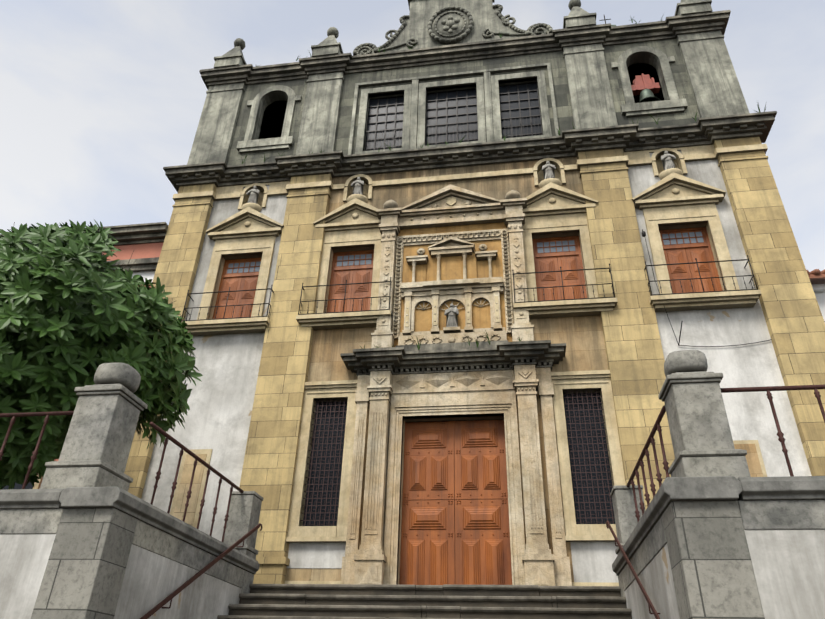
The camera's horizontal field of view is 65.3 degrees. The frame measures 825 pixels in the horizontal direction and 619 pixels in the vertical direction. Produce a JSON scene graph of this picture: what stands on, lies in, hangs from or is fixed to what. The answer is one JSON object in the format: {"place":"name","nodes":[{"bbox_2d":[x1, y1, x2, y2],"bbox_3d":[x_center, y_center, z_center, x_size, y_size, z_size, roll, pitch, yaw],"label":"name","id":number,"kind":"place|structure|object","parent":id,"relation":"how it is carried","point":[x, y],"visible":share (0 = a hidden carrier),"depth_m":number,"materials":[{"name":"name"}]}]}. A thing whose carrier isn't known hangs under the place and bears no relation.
{"place":"outdoors","nodes":[
{"label":"outdoors","id":0,"kind":"place"},
{"bbox_2d":[0,220,202,489],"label":"loquat tree","id":1,"kind":"object","parent":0,"point":[61,338],"depth_m":8.81,"materials":[{"name":"green plant"}]},
{"bbox_2d":[0,0,824,271],"label":"sky","id":2,"kind":"structure","parent":0,"point":[98,97],"materials":[{"name":"grey"}]},
{"bbox_3d":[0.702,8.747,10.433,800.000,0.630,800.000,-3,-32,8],"label":"ground","id":3,"kind":"structure","parent":0,"visible":0},
{"bbox_2d":[0,476,824,618],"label":"terrace walls","id":4,"kind":"structure","parent":3,"relation":"on","point":[722,547],"depth_m":5.94,"materials":[{"name":"grey stone"}]},
{"bbox_2d":[40,350,750,559],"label":"stone pillars","id":5,"kind":"structure","parent":4,"relation":"on","point":[96,448],"depth_m":6.72,"materials":[{"name":"grey stone"}]},
{"bbox_2d":[0,384,824,618],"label":"stair railings","id":6,"kind":"object","parent":4,"relation":"on","point":[635,472],"visible":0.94,"depth_m":7.28,"materials":[{"name":"brown metal"}]},
{"bbox_2d":[0,222,824,489],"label":"neighbouring buildings","id":7,"kind":"structure","parent":3,"relation":"on","point":[144,242],"depth_m":18.28,"materials":[{"name":"stone"}]},
{"bbox_2d":[217,584,631,618],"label":"stair steps","id":8,"kind":"structure","parent":3,"relation":"on","point":[329,601],"depth_m":8.46,"materials":[{"name":"stone"}]},
{"bbox_2d":[124,111,824,585],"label":"church facade","id":9,"kind":"structure","parent":3,"relation":"on","point":[264,383],"depth_m":14.89,"materials":[{"name":"beige stone"}]},
{"bbox_2d":[371,184,533,351],"bbox_3d":[0.979,-1.117,16.185,3.960,5.090,0.500,-3,-32,8],"label":"carved altarpiece relief","id":10,"kind":"object","parent":9,"relation":"attached to","point":[447,257],"visible":0.98,"depth_m":16.11},
{"bbox_2d":[301,390,614,525],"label":"barred windows","id":11,"kind":"structure","parent":9,"relation":"attached to","point":[591,477],"depth_m":13.86,"materials":[{"name":"black metal"}]},
{"bbox_2d":[212,227,722,584],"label":"wooden doors","id":12,"kind":"structure","parent":9,"relation":"in","point":[455,528],"depth_m":14.02,"materials":[{"name":"brown wood"}]},
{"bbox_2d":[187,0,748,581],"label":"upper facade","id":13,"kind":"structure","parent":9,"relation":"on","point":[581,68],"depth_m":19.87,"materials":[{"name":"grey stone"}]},
{"bbox_2d":[365,82,542,150],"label":"upper windows","id":14,"kind":"structure","parent":13,"relation":"in","point":[451,117],"depth_m":19.47,"materials":[{"name":"grey glass"}]},
{"bbox_2d":[631,73,661,102],"bbox_3d":[6.877,-6.433,19.016,0.764,1.330,0.720,21,-36,-28],"label":"church bell","id":15,"kind":"object","parent":13,"relation":"attached to","point":[646,88],"visible":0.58,"depth_m":19.00,"materials":[{"name":"brown metal"}]},
{"bbox_2d":[181,255,757,321],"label":"balcony railings","id":16,"kind":"object","parent":9,"relation":"attached to","point":[562,286],"visible":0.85,"depth_m":15.41,"materials":[{"name":"black metal"}]},
{"bbox_2d":[240,12,766,349],"bbox_3d":[1.247,-3.962,17.616,16.292,11.451,0.885,-3,-32,8],"label":"cornice","id":17,"kind":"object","parent":9,"relation":"attached to","point":[558,131],"visible":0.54,"depth_m":17.68,"materials":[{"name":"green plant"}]},
{"bbox_2d":[641,229,824,346],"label":"church cables","id":18,"kind":"object","parent":9,"relation":"attached to","point":[643,233],"visible":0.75,"depth_m":14.32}
]}

